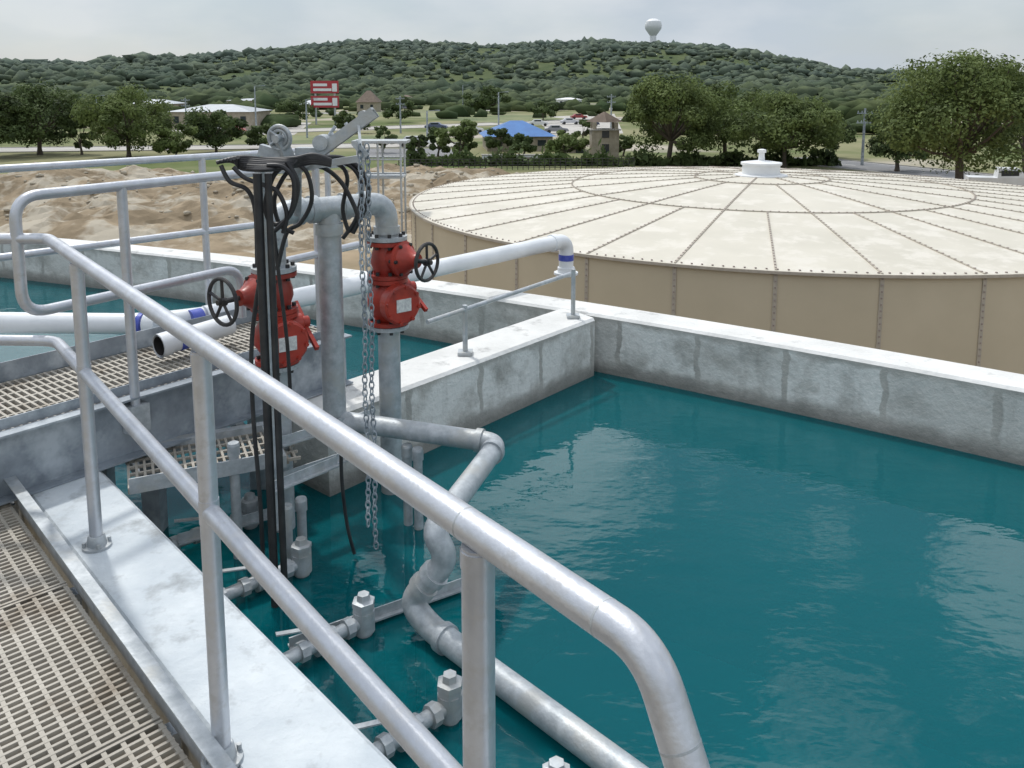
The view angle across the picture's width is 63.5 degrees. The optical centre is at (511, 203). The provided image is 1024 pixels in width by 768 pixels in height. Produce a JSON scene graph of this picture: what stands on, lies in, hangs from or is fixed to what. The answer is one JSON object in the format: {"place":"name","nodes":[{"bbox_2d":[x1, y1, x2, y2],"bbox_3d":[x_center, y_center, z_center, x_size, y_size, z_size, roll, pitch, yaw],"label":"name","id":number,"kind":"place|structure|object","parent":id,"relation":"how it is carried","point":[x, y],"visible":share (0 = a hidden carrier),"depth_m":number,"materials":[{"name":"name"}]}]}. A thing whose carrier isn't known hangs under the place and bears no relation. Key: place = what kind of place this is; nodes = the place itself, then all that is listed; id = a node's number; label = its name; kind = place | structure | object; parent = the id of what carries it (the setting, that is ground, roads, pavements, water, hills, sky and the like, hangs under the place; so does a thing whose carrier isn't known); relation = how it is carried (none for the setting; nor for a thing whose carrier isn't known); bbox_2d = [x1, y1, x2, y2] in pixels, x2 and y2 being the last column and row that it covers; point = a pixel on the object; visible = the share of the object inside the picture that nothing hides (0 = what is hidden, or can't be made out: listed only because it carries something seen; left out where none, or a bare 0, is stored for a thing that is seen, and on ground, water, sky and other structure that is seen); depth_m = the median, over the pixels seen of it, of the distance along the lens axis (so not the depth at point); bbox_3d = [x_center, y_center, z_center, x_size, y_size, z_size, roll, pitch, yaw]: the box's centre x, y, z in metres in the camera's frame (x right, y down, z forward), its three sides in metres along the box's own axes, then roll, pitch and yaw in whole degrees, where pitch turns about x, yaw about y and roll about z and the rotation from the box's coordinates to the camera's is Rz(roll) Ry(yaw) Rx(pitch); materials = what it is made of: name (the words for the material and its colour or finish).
{"place":"outdoors","nodes":[
{"label":"outdoors","id":0,"kind":"place"},
{"bbox_2d":[133,99,183,103],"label":"roof","id":1,"kind":"structure","parent":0,"point":[173,102],"depth_m":281.73,"materials":[{"name":"grey metal"}]},
{"bbox_2d":[169,110,269,129],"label":"walls","id":2,"kind":"structure","parent":0,"point":[250,117],"depth_m":164.70,"materials":[{"name":"stone"}]},
{"bbox_2d":[173,116,245,123],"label":"windows and door","id":3,"kind":"structure","parent":2,"relation":"attached to","point":[177,118],"depth_m":164.57,"materials":[{"name":"black glass"}]},
{"bbox_2d":[168,104,268,111],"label":"roof","id":4,"kind":"structure","parent":2,"relation":"on","point":[226,108],"depth_m":167.84,"materials":[{"name":"grey metal"}]},
{"bbox_2d":[0,142,455,152],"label":"road","id":5,"kind":"structure","parent":0,"point":[123,148],"depth_m":111.64,"materials":[{"name":"asphalt"}]},
{"bbox_2d":[401,136,430,146],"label":"parked car","id":6,"kind":"object","parent":5,"relation":"on","point":[407,137],"visible":0.19,"depth_m":114.57,"materials":[{"name":"paint"}]},
{"bbox_2d":[426,110,439,136],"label":"street lamp","id":7,"kind":"object","parent":5,"relation":"on","point":[427,121],"visible":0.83,"depth_m":120.68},
{"bbox_2d":[267,134,456,143],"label":"grass field","id":8,"kind":"structure","parent":0,"point":[300,139],"depth_m":135.02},
{"bbox_2d":[305,98,317,137],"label":"street lamp","id":9,"kind":"object","parent":8,"relation":"on","point":[306,117],"visible":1,"depth_m":136.57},
{"bbox_2d":[262,118,621,133],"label":"road","id":10,"kind":"structure","parent":0,"point":[393,127],"depth_m":178.63,"materials":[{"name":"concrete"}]},
{"bbox_2d":[254,85,264,124],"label":"street lamp","id":11,"kind":"object","parent":10,"relation":"on","point":[255,105],"visible":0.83,"depth_m":150.47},
{"bbox_2d":[347,110,563,122],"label":"grass field","id":12,"kind":"structure","parent":0,"point":[506,117],"depth_m":238.34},
{"bbox_2d":[0,46,1021,270],"bbox_3d":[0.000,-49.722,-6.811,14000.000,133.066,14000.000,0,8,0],"label":"ground","id":13,"kind":"structure","parent":0,"point":[849,151],"depth_m":111.93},
{"bbox_2d":[0,91,31,144],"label":"oak tree","id":14,"kind":"object","parent":13,"relation":"on","point":[10,132],"visible":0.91,"depth_m":94.37,"materials":[{"name":"green plant"}]},
{"bbox_2d":[0,79,92,154],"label":"oak tree","id":15,"kind":"object","parent":13,"relation":"on","point":[54,102],"visible":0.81,"depth_m":99.07,"materials":[{"name":"green plant"}]},
{"bbox_2d":[59,120,96,154],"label":"oak tree","id":16,"kind":"object","parent":13,"relation":"on","point":[71,130],"visible":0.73,"depth_m":100.49,"materials":[{"name":"green plant"}]},
{"bbox_2d":[66,94,103,110],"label":"oak tree","id":17,"kind":"object","parent":13,"relation":"on","point":[100,98],"visible":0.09,"depth_m":200.15,"materials":[{"name":"green plant"}]},
{"bbox_2d":[69,83,176,157],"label":"oak tree","id":18,"kind":"object","parent":13,"relation":"on","point":[106,117],"visible":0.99,"depth_m":93.35,"materials":[{"name":"green plant"}]},
{"bbox_2d":[150,123,198,154],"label":"bush","id":19,"kind":"object","parent":13,"relation":"on","point":[172,144],"visible":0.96,"depth_m":94.25,"materials":[{"name":"green plant"}]},
{"bbox_2d":[19,471,395,767],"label":"concrete walkway wall","id":20,"kind":"structure","parent":13,"relation":"on","point":[144,571],"depth_m":2.72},
{"bbox_2d":[0,476,236,767],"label":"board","id":21,"kind":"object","parent":20,"relation":"attached to","point":[72,695],"visible":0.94,"depth_m":2.57,"materials":[{"name":"metal"}]},
{"bbox_2d":[0,309,352,532],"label":"grating footbridge","id":22,"kind":"object","parent":20,"relation":"on","point":[41,446],"visible":0.48,"depth_m":4.26,"materials":[{"name":"metal"}]},
{"bbox_2d":[0,148,333,304],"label":"pipe guardrail","id":23,"kind":"object","parent":22,"relation":"attached to","point":[205,230],"visible":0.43,"depth_m":5.46,"materials":[{"name":"metal"}]},
{"bbox_2d":[9,162,358,434],"bbox_3d":[-1.560,0.447,4.459,0.080,1.244,2.107,5,9,33],"label":"pipe guardrail","id":24,"kind":"object","parent":22,"relation":"attached to","point":[139,409],"visible":0.83,"depth_m":3.99,"materials":[{"name":"metal"}]},
{"bbox_2d":[127,422,300,494],"bbox_3d":[-1.506,1.254,4.172,0.789,0.092,0.479,-4,9,-25],"label":"platform grating","id":25,"kind":"object","parent":22,"relation":"attached to","point":[242,434],"visible":0.45,"depth_m":4.11,"materials":[{"name":"metal"}]},
{"bbox_2d":[227,440,241,559],"bbox_3d":[-1.348,2.003,4.120,0.060,1.712,0.060,0,8,0],"label":"riser pipe","id":26,"kind":"object","parent":25,"relation":"attached to","point":[233,450],"visible":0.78,"depth_m":4.02,"materials":[{"name":"metal"}]},
{"bbox_2d":[284,453,347,475],"bbox_3d":[-0.940,1.331,4.287,0.532,0.050,0.050,-7,11,-42],"label":"pipe support bracket","id":27,"kind":"object","parent":25,"relation":"attached to","point":[292,470],"visible":0.07,"depth_m":4.20,"materials":[{"name":"metal"}]},
{"bbox_2d":[0,234,577,357],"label":"white pvc pipe","id":28,"kind":"object","parent":22,"relation":"attached to","point":[165,344],"visible":0.59,"depth_m":5.45,"materials":[{"name":"plastic"}]},
{"bbox_2d":[168,492,258,549],"bbox_3d":[-1.603,2.295,4.249,0.702,1.500,0.103,-7,10,-41],"label":"capped air header","id":29,"kind":"object","parent":20,"relation":"attached to","point":[249,502],"visible":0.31,"depth_m":4.32,"materials":[{"name":"metal"}]},
{"bbox_2d":[177,509,295,545],"bbox_3d":[-1.397,1.622,4.223,0.584,0.050,0.050,-5,9,-34],"label":"pipe support bracket","id":30,"kind":"object","parent":29,"relation":"attached to","point":[190,536],"visible":0.43,"depth_m":4.11,"materials":[{"name":"metal"}]},
{"bbox_2d":[222,536,311,599],"bbox_3d":[-1.214,2.353,3.824,0.680,1.500,0.103,-7,10,-41],"label":"capped air header","id":31,"kind":"object","parent":20,"relation":"attached to","point":[299,564],"visible":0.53,"depth_m":3.87,"materials":[{"name":"metal"}]},
{"bbox_2d":[295,495,306,536],"bbox_3d":[-1.039,2.148,4.172,0.060,1.412,0.060,0,8,0],"label":"riser pipe","id":32,"kind":"object","parent":31,"relation":"attached to","point":[301,505],"visible":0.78,"depth_m":4.07,"materials":[{"name":"metal"}]},
{"bbox_2d":[275,590,374,663],"bbox_3d":[-0.832,2.410,3.404,0.653,1.500,0.103,-7,10,-41],"label":"capped air header","id":33,"kind":"object","parent":20,"relation":"attached to","point":[360,623],"visible":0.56,"depth_m":3.44,"materials":[{"name":"metal"}]},
{"bbox_2d":[288,578,460,648],"bbox_3d":[-0.572,1.769,3.590,0.795,0.050,0.050,-5,9,-31],"label":"pipe support bracket","id":34,"kind":"object","parent":33,"relation":"attached to","point":[393,608],"visible":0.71,"depth_m":3.61,"materials":[{"name":"metal"}]},
{"bbox_2d":[0,233,709,767],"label":"pipe guardrail","id":35,"kind":"object","parent":20,"relation":"on","point":[630,639],"visible":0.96,"depth_m":1.48,"materials":[{"name":"metal"}]},
{"bbox_2d":[354,669,461,758],"bbox_3d":[-0.417,2.474,2.938,0.612,1.500,0.103,-7,10,-41],"label":"capped air header","id":36,"kind":"object","parent":20,"relation":"attached to","point":[445,709],"visible":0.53,"depth_m":2.97,"materials":[{"name":"metal"}]},
{"bbox_2d":[542,756,569,767],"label":"capped air header","id":37,"kind":"object","parent":20,"relation":"attached to","point":[555,762],"visible":1,"depth_m":2.62,"materials":[{"name":"metal"}]},
{"bbox_2d":[179,106,248,152],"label":"oak tree","id":38,"kind":"object","parent":13,"relation":"on","point":[212,125],"visible":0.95,"depth_m":101.77,"materials":[{"name":"green plant"}]},
{"bbox_2d":[172,122,309,134],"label":"parking lot","id":39,"kind":"structure","parent":13,"relation":"on","point":[302,125],"depth_m":174.85,"materials":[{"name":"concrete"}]},
{"bbox_2d":[0,162,509,253],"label":"dirt mound","id":40,"kind":"object","parent":13,"relation":"on","point":[75,217],"visible":0.41,"depth_m":47.31,"materials":[{"name":"soil"}]},
{"bbox_2d":[2,163,517,222],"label":"loose rocks","id":41,"kind":"object","parent":13,"relation":"on","point":[237,189],"visible":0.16,"depth_m":55.28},
{"bbox_2d":[244,121,278,145],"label":"oak tree","id":42,"kind":"object","parent":13,"relation":"on","point":[254,133],"visible":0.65,"depth_m":108.97,"materials":[{"name":"green plant"}]},
{"bbox_2d":[274,99,317,119],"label":"oak tree","id":43,"kind":"object","parent":13,"relation":"on","point":[292,105],"visible":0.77,"depth_m":188.61,"materials":[{"name":"green plant"}]},
{"bbox_2d":[310,81,338,123],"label":"roadside sign","id":44,"kind":"object","parent":13,"relation":"on","point":[325,87],"visible":0.94,"depth_m":189.44,"materials":[{"name":"metal"}]},
{"bbox_2d":[332,110,370,129],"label":"oak tree","id":45,"kind":"object","parent":13,"relation":"on","point":[342,117],"visible":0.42,"depth_m":150.57,"materials":[{"name":"green plant"}]},
{"bbox_2d":[357,102,380,111],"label":"walls","id":46,"kind":"structure","parent":13,"relation":"on","point":[376,106],"depth_m":299.88,"materials":[{"name":"stone"}]},
{"bbox_2d":[356,91,381,101],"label":"roof","id":47,"kind":"structure","parent":46,"relation":"on","point":[368,96],"depth_m":301.18,"materials":[{"name":"brown"}]},
{"bbox_2d":[374,125,397,152],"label":"oak tree","id":48,"kind":"object","parent":13,"relation":"on","point":[381,129],"visible":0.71,"depth_m":103.61,"materials":[{"name":"green plant"}]},
{"bbox_2d":[382,100,413,122],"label":"oak tree","id":49,"kind":"object","parent":13,"relation":"on","point":[392,110],"visible":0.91,"depth_m":199.53,"materials":[{"name":"green plant"}]},
{"bbox_2d":[396,96,404,132],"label":"utility pole","id":50,"kind":"object","parent":13,"relation":"on","point":[399,98],"visible":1,"depth_m":150.54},
{"bbox_2d":[356,148,452,155],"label":"parking lot","id":51,"kind":"structure","parent":13,"relation":"on","point":[388,151],"depth_m":104.63,"materials":[{"name":"asphalt"}]},
{"bbox_2d":[405,134,427,154],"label":"oak tree","id":52,"kind":"object","parent":13,"relation":"on","point":[413,141],"visible":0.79,"depth_m":95.66,"materials":[{"name":"green plant"}]},
{"bbox_2d":[424,122,447,128],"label":"parked car","id":53,"kind":"object","parent":13,"relation":"on","point":[436,124],"visible":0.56,"depth_m":163.95,"materials":[{"name":"paint"}]},
{"bbox_2d":[424,126,450,156],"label":"oak tree","id":54,"kind":"object","parent":13,"relation":"on","point":[431,136],"visible":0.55,"depth_m":97.63,"materials":[{"name":"green plant"}]},
{"bbox_2d":[434,119,477,154],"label":"oak tree","id":55,"kind":"object","parent":13,"relation":"on","point":[468,127],"visible":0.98,"depth_m":94.84,"materials":[{"name":"green plant"}]},
{"bbox_2d":[461,85,512,110],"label":"oak tree","id":56,"kind":"object","parent":13,"relation":"on","point":[485,101],"visible":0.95,"depth_m":274.42,"materials":[{"name":"green plant"}]},
{"bbox_2d":[484,128,514,152],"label":"oak tree","id":57,"kind":"object","parent":13,"relation":"on","point":[507,139],"visible":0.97,"depth_m":103.00,"materials":[{"name":"green plant"}]},
{"bbox_2d":[0,36,1022,134],"bbox_3d":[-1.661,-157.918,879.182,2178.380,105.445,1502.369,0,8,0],"label":"distant woodland","id":58,"kind":"object","parent":13,"relation":"on","point":[845,93],"visible":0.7,"depth_m":868.06,"materials":[{"name":"green plant"}]},
{"bbox_2d":[0,238,1023,465],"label":"curved concrete tank wall","id":59,"kind":"structure","parent":13,"relation":"on","point":[975,410],"depth_m":6.12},
{"bbox_2d":[481,154,542,160],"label":"entrance sign wall","id":60,"kind":"structure","parent":13,"relation":"on","point":[528,156],"depth_m":88.49,"materials":[{"name":"white paint"}]},
{"bbox_2d":[398,158,634,169],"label":"perimeter fence","id":61,"kind":"object","parent":13,"relation":"on","point":[528,164],"visible":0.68,"depth_m":81.99,"materials":[{"name":"metal"}]},
{"bbox_2d":[483,137,552,150],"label":"walls","id":62,"kind":"structure","parent":13,"relation":"on","point":[535,141],"depth_m":107.09,"materials":[{"name":"stone"}]},
{"bbox_2d":[501,140,545,146],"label":"windows and door","id":63,"kind":"structure","parent":62,"relation":"attached to","point":[541,142],"depth_m":107.13,"materials":[{"name":"black glass"}]},
{"bbox_2d":[509,132,537,153],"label":"oak tree","id":64,"kind":"object","parent":13,"relation":"on","point":[526,142],"visible":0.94,"depth_m":97.83,"materials":[{"name":"green plant"}]},
{"bbox_2d":[529,101,558,119],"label":"oak tree","id":65,"kind":"object","parent":13,"relation":"on","point":[542,108],"visible":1,"depth_m":217.95,"materials":[{"name":"green plant"}]},
{"bbox_2d":[543,130,589,154],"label":"oak tree","id":66,"kind":"object","parent":13,"relation":"on","point":[571,142],"visible":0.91,"depth_m":91.99,"materials":[{"name":"green plant"}]},
{"bbox_2d":[556,98,582,102],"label":"warehouse","id":67,"kind":"structure","parent":13,"relation":"on","point":[560,100],"depth_m":397.65,"materials":[{"name":"white paint"}]},
{"bbox_2d":[574,119,590,137],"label":"oak tree","id":68,"kind":"object","parent":13,"relation":"on","point":[583,122],"visible":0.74,"depth_m":124.54,"materials":[{"name":"green plant"}]},
{"bbox_2d":[542,114,622,134],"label":"parking lot","id":69,"kind":"structure","parent":13,"relation":"on","point":[572,127],"depth_m":184.77,"materials":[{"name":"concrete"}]},
{"bbox_2d":[528,119,548,125],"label":"parked car","id":70,"kind":"object","parent":69,"relation":"on","point":[537,122],"visible":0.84,"depth_m":180.28,"materials":[{"name":"paint"}]},
{"bbox_2d":[544,125,568,132],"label":"parked car","id":71,"kind":"object","parent":69,"relation":"on","point":[550,128],"visible":0.75,"depth_m":150.31,"materials":[{"name":"paint"}]},
{"bbox_2d":[560,118,578,123],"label":"parked car","id":72,"kind":"object","parent":69,"relation":"on","point":[567,120],"visible":0.98,"depth_m":189.71,"materials":[{"name":"paint"}]},
{"bbox_2d":[570,114,586,118],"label":"parked car","id":73,"kind":"object","parent":69,"relation":"on","point":[573,116],"visible":0.94,"depth_m":225.06,"materials":[{"name":"paint"}]},
{"bbox_2d":[607,94,615,127],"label":"utility pole","id":74,"kind":"object","parent":69,"relation":"on","point":[611,102],"visible":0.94,"depth_m":150.53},
{"bbox_2d":[403,138,841,166],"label":"hedge","id":75,"kind":"object","parent":13,"relation":"on","point":[827,157],"visible":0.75,"depth_m":86.15,"materials":[{"name":"green plant"}]},
{"bbox_2d":[619,134,634,156],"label":"oak tree","id":76,"kind":"object","parent":13,"relation":"on","point":[625,144],"visible":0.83,"depth_m":97.34,"materials":[{"name":"green plant"}]},
{"bbox_2d":[645,18,661,41],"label":"water tower","id":77,"kind":"structure","parent":13,"relation":"on","point":[653,26],"depth_m":1442.27,"materials":[{"name":"metal"}]},
{"bbox_2d":[622,69,733,157],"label":"oak tree","id":78,"kind":"object","parent":13,"relation":"on","point":[663,95],"visible":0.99,"depth_m":85.39,"materials":[{"name":"green plant"}]},
{"bbox_2d":[351,139,1023,373],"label":"storage tank","id":79,"kind":"object","parent":13,"relation":"on","point":[932,267],"visible":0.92,"depth_m":21.36,"materials":[{"name":"metal"}]},
{"bbox_2d":[690,80,769,152],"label":"oak tree","id":80,"kind":"object","parent":13,"relation":"on","point":[749,97],"visible":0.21,"depth_m":93.45,"materials":[{"name":"green plant"}]},
{"bbox_2d":[723,89,849,167],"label":"oak tree","id":81,"kind":"object","parent":13,"relation":"on","point":[794,121],"visible":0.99,"depth_m":81.52,"materials":[{"name":"green plant"}]},
{"bbox_2d":[823,116,857,150],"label":"oak tree","id":82,"kind":"object","parent":13,"relation":"on","point":[852,133],"visible":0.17,"depth_m":93.78,"materials":[{"name":"green plant"}]},
{"bbox_2d":[864,105,928,170],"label":"oak tree","id":83,"kind":"object","parent":13,"relation":"on","point":[875,150],"visible":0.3,"depth_m":78.97,"materials":[{"name":"green plant"}]},
{"bbox_2d":[869,48,1023,178],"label":"oak tree","id":84,"kind":"object","parent":13,"relation":"on","point":[984,89],"visible":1,"depth_m":55.02,"materials":[{"name":"green plant"}]},
{"bbox_2d":[965,167,1023,185],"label":"pickup truck","id":85,"kind":"object","parent":13,"relation":"on","point":[1015,178],"visible":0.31,"depth_m":64.30,"materials":[{"name":"paint"}]},
{"bbox_2d":[983,90,1023,172],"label":"oak tree","id":86,"kind":"object","parent":13,"relation":"on","point":[1019,140],"visible":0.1,"depth_m":75.42,"materials":[{"name":"green plant"}]},
{"bbox_2d":[0,277,1023,767],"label":"water","id":87,"kind":"structure","parent":0,"point":[796,591],"depth_m":3.94,"materials":[{"name":"liquid"}]},
{"bbox_2d":[285,502,292,559],"bbox_3d":[-1.090,2.157,4.102,0.060,1.412,0.060,0,8,0],"label":"riser pipe","id":88,"kind":"object","parent":87,"relation":"in","point":[288,520],"visible":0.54,"depth_m":4.01,"materials":[{"name":"metal"}]},
{"bbox_2d":[216,153,370,607],"bbox_3d":[-0.923,1.123,3.849,0.704,2.731,0.289,-7,11,-43],"label":"black hose","id":89,"kind":"object","parent":87,"relation":"in","point":[266,206],"visible":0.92,"depth_m":3.59,"materials":[{"name":"rubber"}]},
{"bbox_2d":[255,107,378,530],"bbox_3d":[-0.874,0.569,3.861,0.575,2.024,0.322,4,9,27],"label":"davit hoist","id":90,"kind":"object","parent":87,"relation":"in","point":[280,143],"visible":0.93,"depth_m":3.71,"materials":[{"name":"metal"}]},
{"bbox_2d":[357,142,378,549],"bbox_3d":[-0.648,0.677,3.737,0.065,1.908,0.027,-6,10,-36],"label":"hoist chain","id":91,"kind":"object","parent":90,"relation":"hanging from","point":[366,338],"visible":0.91,"depth_m":3.72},
{"bbox_2d":[207,191,439,532],"bbox_3d":[-0.937,1.581,4.438,1.179,3.263,0.421,-6,10,-39],"label":"valve manifold","id":92,"kind":"object","parent":87,"relation":"in","point":[396,260],"visible":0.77,"depth_m":4.39,"materials":[{"name":"metal"}]},
{"bbox_2d":[275,456,338,493],"bbox_3d":[-0.986,1.286,3.947,0.050,0.050,0.366,7,10,41],"label":"pipe support bracket","id":93,"kind":"object","parent":92,"relation":"attached to","point":[308,473],"visible":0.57,"depth_m":3.96,"materials":[{"name":"metal"}]},
{"bbox_2d":[282,409,373,446],"bbox_3d":[-0.964,1.177,4.374,0.551,0.050,0.050,-7,10,-42],"label":"pipe support bracket","id":94,"kind":"object","parent":92,"relation":"attached to","point":[295,437],"visible":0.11,"depth_m":4.24,"materials":[{"name":"metal"}]},
{"bbox_2d":[339,411,648,767],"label":"process pipe","id":95,"kind":"object","parent":94,"relation":"attached to","point":[581,739],"visible":0.92,"depth_m":3.42,"materials":[{"name":"metal"}]},
{"bbox_2d":[401,443,412,525],"bbox_3d":[-0.550,2.035,4.441,0.060,1.562,0.060,0,8,0],"label":"riser pipe","id":96,"kind":"object","parent":87,"relation":"in","point":[406,451],"visible":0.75,"depth_m":4.35,"materials":[{"name":"metal"}]},
{"bbox_2d":[412,446,423,529],"bbox_3d":[-0.489,2.041,4.399,0.060,1.562,0.060,0,8,0],"label":"riser pipe","id":97,"kind":"object","parent":87,"relation":"in","point":[417,456],"visible":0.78,"depth_m":4.29,"materials":[{"name":"metal"}]},
{"bbox_2d":[0,0,1023,73],"label":"sky","id":98,"kind":"structure","parent":0,"point":[873,34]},
{"bbox_2d":[479,120,554,136],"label":"roof","id":99,"kind":"structure","parent":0,"point":[521,127],"depth_m":108.49,"materials":[{"name":"blue metal"}]},
{"bbox_2d":[586,112,622,157],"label":"stone tower","id":100,"kind":"structure","parent":0,"point":[609,139],"depth_m":91.64,"materials":[{"name":"stone"}]},
{"bbox_2d":[799,156,992,178],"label":"road","id":101,"kind":"structure","parent":0,"point":[875,167],"depth_m":82.06,"materials":[{"name":"asphalt"}]},
{"bbox_2d":[857,108,872,164],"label":"utility pole","id":102,"kind":"object","parent":101,"relation":"on","point":[863,144],"visible":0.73,"depth_m":86.24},
{"label":"tank floor","id":103,"kind":"structure","parent":0,"visible":0},
{"bbox_2d":[292,309,594,496],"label":"concrete divider wall","id":104,"kind":"structure","parent":103,"relation":"on","point":[501,373],"depth_m":5.68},
{"bbox_2d":[426,269,579,355],"bbox_3d":[-0.009,0.792,6.040,0.141,0.392,1.657,7,10,41],"label":"handrail","id":105,"kind":"object","parent":104,"relation":"on","point":[465,350],"visible":1,"depth_m":5.85,"materials":[{"name":"metal"}]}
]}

